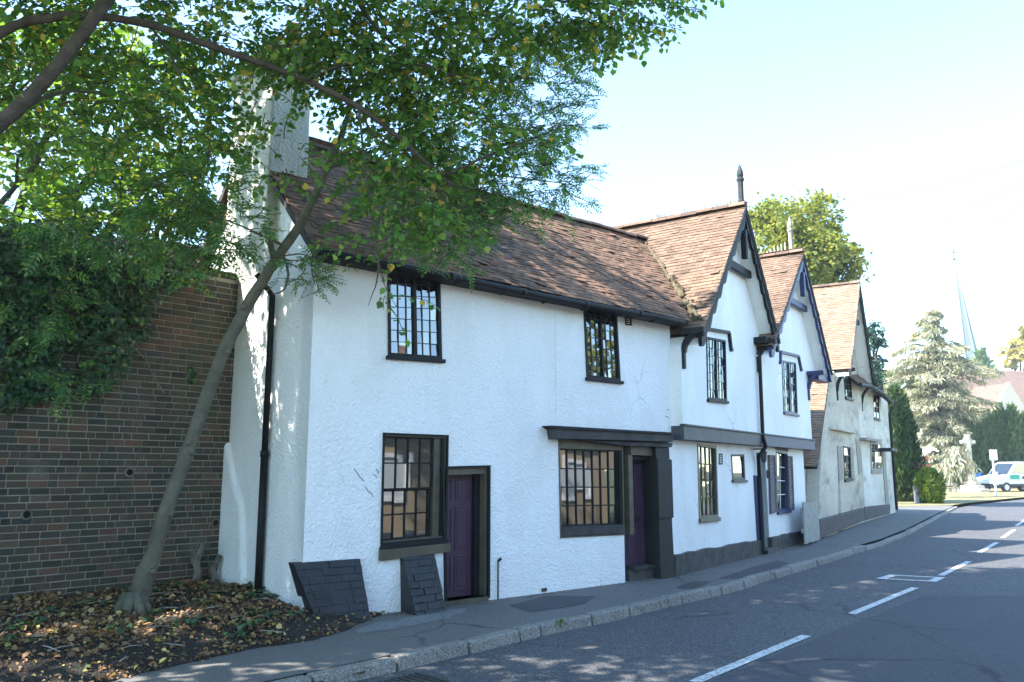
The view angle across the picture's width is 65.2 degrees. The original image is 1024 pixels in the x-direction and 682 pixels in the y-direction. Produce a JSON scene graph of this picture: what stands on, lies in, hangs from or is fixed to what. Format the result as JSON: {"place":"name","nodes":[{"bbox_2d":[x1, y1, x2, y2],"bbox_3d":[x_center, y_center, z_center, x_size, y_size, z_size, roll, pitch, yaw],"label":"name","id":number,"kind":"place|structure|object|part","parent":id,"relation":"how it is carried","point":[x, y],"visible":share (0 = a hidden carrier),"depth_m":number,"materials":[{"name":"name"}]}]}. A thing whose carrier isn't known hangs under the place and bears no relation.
{"place":"outdoors","nodes":[
{"label":"outdoors","id":0,"kind":"place"},
{"bbox_2d":[0,582,381,681],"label":"soil bank","id":1,"kind":"structure","parent":0,"point":[189,649],"depth_m":7.52,"materials":[{"name":"brown soil"}]},
{"bbox_2d":[0,579,303,642],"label":"ground ivy","id":2,"kind":"object","parent":1,"relation":"on","point":[122,628],"visible":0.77,"depth_m":8.15,"materials":[{"name":"green plant"}]},
{"bbox_2d":[190,542,206,582],"bbox_3d":[-4.131,2.931,10.505,0.188,0.566,0.152,-6,-11,33],"label":"tree stump","id":3,"kind":"object","parent":1,"relation":"on","point":[195,559],"visible":0.95,"depth_m":10.48,"materials":[{"name":"wood"}]},
{"bbox_2d":[208,554,221,583],"bbox_3d":[-3.963,3.067,10.663,0.172,0.437,0.127,0,-9,0],"label":"tree stump","id":4,"kind":"object","parent":1,"relation":"on","point":[212,570],"visible":0.94,"depth_m":10.64,"materials":[{"name":"wood"}]},
{"bbox_2d":[0,0,625,616],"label":"leaning tree","id":5,"kind":"object","parent":1,"relation":"on","point":[150,256],"visible":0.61,"depth_m":9.01,"materials":[{"name":"green plant"}]},
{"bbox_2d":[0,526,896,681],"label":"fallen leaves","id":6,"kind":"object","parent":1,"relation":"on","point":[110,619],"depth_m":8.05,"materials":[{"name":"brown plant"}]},
{"bbox_2d":[0,0,1023,388],"label":"sky","id":7,"kind":"structure","parent":0,"point":[859,100],"materials":[{"name":"blue"}]},
{"bbox_2d":[111,505,952,681],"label":"pavement","id":8,"kind":"structure","parent":0,"point":[268,663],"depth_m":9.13,"materials":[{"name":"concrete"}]},
{"bbox_2d":[1,227,201,264],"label":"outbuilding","id":9,"kind":"structure","parent":8,"relation":"on","point":[111,240],"depth_m":14.87,"materials":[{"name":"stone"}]},
{"bbox_2d":[0,230,237,601],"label":"brick wall","id":10,"kind":"structure","parent":8,"relation":"on","point":[82,494],"depth_m":10.07,"materials":[{"name":"red brick"}]},
{"bbox_2d":[0,216,207,416],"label":"ivy","id":11,"kind":"object","parent":10,"relation":"attached to","point":[111,308],"visible":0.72,"depth_m":9.56,"materials":[{"name":"green plant"}]},
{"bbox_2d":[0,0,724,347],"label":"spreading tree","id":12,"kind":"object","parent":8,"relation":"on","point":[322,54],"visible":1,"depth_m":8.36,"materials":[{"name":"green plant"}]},
{"bbox_2d":[355,607,468,632],"bbox_3d":[-1.041,3.242,9.337,0.443,0.001,2.072,-8,-12,41],"label":"pavement spill","id":13,"kind":"object","parent":8,"relation":"on","point":[389,625],"visible":1,"depth_m":9.17,"materials":[{"name":"grey asphalt"}]},
{"bbox_2d":[194,22,690,620],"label":"white cottage","id":14,"kind":"structure","parent":8,"relation":"on","point":[496,432],"depth_m":10.87,"materials":[{"name":"white paint"}]},
{"bbox_2d":[378,432,450,560],"bbox_3d":[-1.253,1.963,10.202,1.033,1.549,0.205,8,-12,-39],"label":"window","id":15,"kind":"structure","parent":14,"relation":"in","point":[411,491],"depth_m":10.22,"materials":[{"name":"black paint"}]},
{"bbox_2d":[386,274,445,362],"bbox_3d":[-1.272,-0.352,10.530,0.903,1.280,0.145,8,-12,-39],"label":"window","id":16,"kind":"structure","parent":14,"relation":"in","point":[422,325],"depth_m":10.50,"materials":[{"name":"glass"}]},
{"bbox_2d":[440,465,490,605],"bbox_3d":[-0.686,2.561,10.682,0.802,1.787,0.280,8,-12,-39],"label":"door","id":17,"kind":"structure","parent":14,"relation":"in","point":[467,564],"depth_m":10.79,"materials":[{"name":"paint"}]},
{"bbox_2d":[558,440,624,537],"bbox_3d":[1.185,2.253,12.251,1.400,1.458,0.170,8,-12,-39],"label":"window","id":18,"kind":"structure","parent":14,"relation":"in","point":[591,478],"depth_m":12.24,"materials":[{"name":"glass"}]},
{"bbox_2d":[583,310,623,383],"bbox_3d":[1.440,0.068,12.805,0.889,1.202,0.145,8,-12,-41],"label":"window","id":19,"kind":"structure","parent":14,"relation":"in","point":[596,329],"depth_m":12.79,"materials":[{"name":"black glass"}]},
{"bbox_2d":[623,446,654,580],"bbox_3d":[2.156,2.816,13.096,1.003,2.161,0.320,8,-12,-39],"label":"door","id":20,"kind":"structure","parent":14,"relation":"in","point":[636,568],"depth_m":12.91,"materials":[{"name":"paint"}]},
{"bbox_2d":[510,596,594,611],"bbox_3d":[0.541,3.432,10.498,0.766,0.001,1.602,-6,-11,31],"label":"pavement patch","id":21,"kind":"object","parent":8,"relation":"on","point":[542,603],"visible":1,"depth_m":10.50,"materials":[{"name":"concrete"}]},
{"bbox_2d":[589,164,780,576],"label":"gabled cottage","id":22,"kind":"structure","parent":8,"relation":"on","point":[708,260],"depth_m":15.56,"materials":[{"name":"paint"}]},
{"bbox_2d":[697,443,720,522],"bbox_3d":[3.581,2.615,14.760,0.160,1.415,1.005,-6,-11,34],"label":"window","id":23,"kind":"structure","parent":22,"relation":"in","point":[706,454],"depth_m":14.82,"materials":[{"name":"clear glass"}]},
{"bbox_2d":[706,337,728,403],"bbox_3d":[3.857,0.550,15.154,0.125,1.284,1.093,-6,-11,34],"label":"window","id":24,"kind":"structure","parent":22,"relation":"in","point":[716,363],"depth_m":15.16,"materials":[{"name":"glass"}]},
{"bbox_2d":[731,454,747,481],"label":"window","id":25,"kind":"structure","parent":22,"relation":"in","point":[737,460],"depth_m":16.16,"materials":[{"name":"clear glass"}]},
{"bbox_2d":[678,581,709,588],"bbox_3d":[2.751,3.698,12.143,0.284,0.001,0.921,-6,-11,31],"label":"pavement cover","id":26,"kind":"object","parent":8,"relation":"on","point":[692,584],"visible":1,"depth_m":12.16,"materials":[{"name":"metal"}]},
{"bbox_2d":[718,560,788,578],"bbox_3d":[4.329,4.015,14.072,0.413,0.001,3.276,-6,-11,34],"label":"pavement patch","id":27,"kind":"object","parent":8,"relation":"on","point":[757,569],"visible":1,"depth_m":14.04,"materials":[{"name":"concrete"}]},
{"bbox_2d":[709,216,832,553],"bbox_3d":[4.961,1.025,20.412,5.095,8.152,5.157,-6,-11,34],"label":"blue trim cottage","id":28,"kind":"object","parent":8,"relation":"on","point":[796,366],"depth_m":19.03,"materials":[{"name":"paint"}]},
{"bbox_2d":[775,448,790,514],"bbox_3d":[6.205,3.183,18.472,0.190,1.571,1.112,-6,-11,34],"label":"window","id":29,"kind":"structure","parent":28,"relation":"in","point":[781,462],"depth_m":18.57,"materials":[{"name":"glass"}]},
{"bbox_2d":[782,360,799,416],"bbox_3d":[6.579,1.108,19.002,0.125,1.330,1.260,-6,-11,34],"label":"window","id":30,"kind":"structure","parent":28,"relation":"in","point":[789,374],"depth_m":19.02,"materials":[{"name":"glass"}]},
{"bbox_2d":[800,500,819,543],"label":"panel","id":31,"kind":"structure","parent":8,"relation":"on","point":[810,529],"depth_m":18.98,"materials":[{"name":"white wood"}]},
{"bbox_2d":[803,280,877,537],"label":"weathered cottage","id":32,"kind":"structure","parent":8,"relation":"on","point":[833,476],"depth_m":25.08,"materials":[{"name":"beige paint"}]},
{"bbox_2d":[843,376,853,400],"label":"window","id":33,"kind":"structure","parent":32,"relation":"in","point":[847,382],"depth_m":26.57,"materials":[{"name":"glass"}]},
{"bbox_2d":[843,446,853,481],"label":"window","id":34,"kind":"structure","parent":32,"relation":"in","point":[846,450],"depth_m":25.16,"materials":[{"name":"glass"}]},
{"bbox_2d":[848,374,897,520],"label":"end cottage","id":35,"kind":"structure","parent":8,"relation":"on","point":[878,449],"depth_m":30.73,"materials":[{"name":"white paint"}]},
{"bbox_2d":[859,438,882,472],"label":"window","id":36,"kind":"structure","parent":35,"relation":"in","point":[875,455],"depth_m":30.40,"materials":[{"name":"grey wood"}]},
{"bbox_2d":[873,395,880,420],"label":"window","id":37,"kind":"structure","parent":35,"relation":"in","point":[875,398],"depth_m":31.81,"materials":[{"name":"glass"}]},
{"bbox_2d":[882,453,888,504],"bbox_3d":[14.959,5.694,32.078,0.080,2.395,0.863,-6,-11,32],"label":"door","id":38,"kind":"structure","parent":35,"relation":"in","point":[886,493],"depth_m":31.99,"materials":[{"name":"grey wood"}]},
{"bbox_2d":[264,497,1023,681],"bbox_3d":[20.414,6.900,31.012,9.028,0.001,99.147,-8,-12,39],"label":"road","id":39,"kind":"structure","parent":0,"point":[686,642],"depth_m":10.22,"materials":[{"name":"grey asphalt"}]},
{"bbox_2d":[0,0,226,241],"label":"garden tree","id":40,"kind":"object","parent":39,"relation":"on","point":[20,175],"visible":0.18,"depth_m":13.98,"materials":[{"name":"green plant"}]},
{"bbox_2d":[72,126,226,250],"bbox_3d":[-6.291,0.126,13.487,2.575,8.104,1.888,3,-10,-20],"label":"garden tree","id":41,"kind":"object","parent":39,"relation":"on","point":[114,175],"visible":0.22,"depth_m":13.84,"materials":[{"name":"green plant"}]},
{"bbox_2d":[379,672,449,681],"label":"drain grating","id":42,"kind":"object","parent":39,"relation":"on","point":[417,677],"visible":1,"depth_m":7.03,"materials":[{"name":"metal"}]},
{"bbox_2d":[270,506,957,681],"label":"kerb","id":43,"kind":"structure","parent":39,"relation":"on","point":[403,660],"depth_m":9.09,"materials":[{"name":"concrete"}]},
{"bbox_2d":[554,618,567,627],"bbox_3d":[0.573,3.224,9.184,0.182,0.120,0.190,0,-9,0],"label":"kerb weed","id":44,"kind":"object","parent":43,"relation":"on","point":[560,621],"visible":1,"depth_m":9.15,"materials":[{"name":"green plant"}]},
{"bbox_2d":[689,520,1023,681],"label":"road markings","id":45,"kind":"object","parent":39,"relation":"on","point":[719,671],"visible":1,"depth_m":8.57,"materials":[{"name":"paint"}]},
{"bbox_2d":[711,595,1023,681],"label":"resurfaced patch","id":46,"kind":"object","parent":39,"relation":"on","point":[952,638],"visible":1,"depth_m":8.25,"materials":[{"name":"grey asphalt"}]},
{"bbox_2d":[876,574,944,581],"bbox_3d":[6.864,4.079,13.767,1.086,0.003,0.722,-5,-10,26],"label":"road chamber","id":47,"kind":"object","parent":39,"relation":"on","point":[915,578],"visible":1,"depth_m":13.72,"materials":[{"name":"paint"}]},
{"bbox_2d":[898,486,1023,505],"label":"grass verge","id":48,"kind":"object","parent":39,"relation":"on","point":[954,498],"depth_m":54.86,"materials":[{"name":"green plant"}]},
{"bbox_2d":[747,188,875,284],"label":"street tree","id":49,"kind":"object","parent":48,"relation":"on","point":[828,249],"visible":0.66,"depth_m":41.69,"materials":[{"name":"green plant"}]},
{"bbox_2d":[867,319,891,391],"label":"pine tree","id":50,"kind":"object","parent":48,"relation":"on","point":[875,342],"visible":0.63,"depth_m":52.28,"materials":[{"name":"green plant"}]},
{"bbox_2d":[881,363,921,413],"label":"back tree","id":51,"kind":"object","parent":48,"relation":"on","point":[887,374],"visible":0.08,"depth_m":95.17,"materials":[{"name":"green plant"}]},
{"bbox_2d":[885,382,926,501],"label":"cypress","id":52,"kind":"object","parent":48,"relation":"on","point":[909,458],"visible":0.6,"depth_m":45.58,"materials":[{"name":"green plant"}]},
{"bbox_2d":[913,486,921,502],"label":"grit bin","id":53,"kind":"object","parent":48,"relation":"on","point":[916,497],"visible":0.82,"depth_m":43.18,"materials":[{"name":"grey plastic"}]},
{"bbox_2d":[912,465,947,503],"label":"clipped bush","id":54,"kind":"object","parent":48,"relation":"on","point":[930,482],"visible":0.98,"depth_m":42.76,"materials":[{"name":"green plant"}]},
{"bbox_2d":[883,306,1006,486],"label":"blue cedar","id":55,"kind":"object","parent":48,"relation":"on","point":[938,400],"visible":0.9,"depth_m":83.00,"materials":[{"name":"green plant"}]},
{"bbox_2d":[945,483,960,491],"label":"park bench","id":56,"kind":"object","parent":48,"relation":"on","point":[951,488],"visible":0.51,"depth_m":67.48,"materials":[{"name":"grey wood"}]},
{"bbox_2d":[937,445,980,486],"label":"young cedar","id":57,"kind":"object","parent":48,"relation":"on","point":[957,465],"visible":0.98,"depth_m":67.33,"materials":[{"name":"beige plant"}]},
{"bbox_2d":[953,411,979,486],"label":"screen conifer","id":58,"kind":"object","parent":48,"relation":"on","point":[973,447],"visible":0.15,"depth_m":86.92,"materials":[{"name":"green plant"}]},
{"bbox_2d":[911,248,1023,471],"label":"church","id":59,"kind":"structure","parent":48,"relation":"on","point":[1009,388],"depth_m":125.68,"materials":[{"name":"grey stone"}]},
{"bbox_2d":[955,434,989,491],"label":"stone cross","id":60,"kind":"object","parent":48,"relation":"on","point":[973,485],"visible":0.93,"depth_m":67.10,"materials":[{"name":"white stone"}]},
{"bbox_2d":[969,411,992,475],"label":"screen conifer","id":61,"kind":"object","parent":48,"relation":"on","point":[982,443],"visible":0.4,"depth_m":86.87,"materials":[{"name":"green plant"}]},
{"bbox_2d":[972,345,998,369],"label":"fir tree","id":62,"kind":"object","parent":48,"relation":"on","point":[982,357],"visible":0.18,"depth_m":160.78,"materials":[{"name":"green plant"}]},
{"bbox_2d":[981,408,1004,473],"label":"screen conifer","id":63,"kind":"object","parent":48,"relation":"on","point":[991,428],"visible":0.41,"depth_m":87.34,"materials":[{"name":"green plant"}]},
{"bbox_2d":[989,450,998,495],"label":"bus stop","id":64,"kind":"object","parent":48,"relation":"on","point":[993,455],"visible":1,"depth_m":55.45,"materials":[{"name":"metal"}]},
{"bbox_2d":[977,462,1023,491],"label":"parked van","id":65,"kind":"object","parent":48,"relation":"on","point":[1010,474],"visible":0.81,"depth_m":67.95,"materials":[{"name":"silver metal"}]},
{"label":"window","id":66,"kind":"part","parent":65,"relation":"part of","materials":[{"name":"white glass"}]},
{"bbox_2d":[991,401,1013,461],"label":"screen conifer","id":67,"kind":"object","parent":48,"relation":"on","point":[1000,413],"visible":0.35,"depth_m":87.47,"materials":[{"name":"green plant"}]},
{"bbox_2d":[997,325,1023,370],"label":"golden tree","id":68,"kind":"object","parent":48,"relation":"on","point":[1014,352],"visible":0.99,"depth_m":161.65,"materials":[{"name":"yellow plant"}]},
{"bbox_2d":[999,401,1023,461],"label":"screen conifer","id":69,"kind":"object","parent":48,"relation":"on","point":[1014,432],"visible":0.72,"depth_m":86.45,"materials":[{"name":"green plant"}]},
{"bbox_2d":[1018,410,1023,455],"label":"screen conifer","id":70,"kind":"object","parent":48,"relation":"on","point":[1022,413],"visible":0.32,"depth_m":86.86,"materials":[{"name":"green plant"}]},
{"bbox_2d":[837,160,1022,202],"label":"overhead wire","id":71,"kind":"object","parent":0,"point":[936,185],"visible":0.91,"depth_m":36.90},
{"bbox_2d":[864,181,1022,248],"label":"overhead wire","id":72,"kind":"object","parent":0,"point":[949,218],"visible":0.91,"depth_m":37.27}
]}

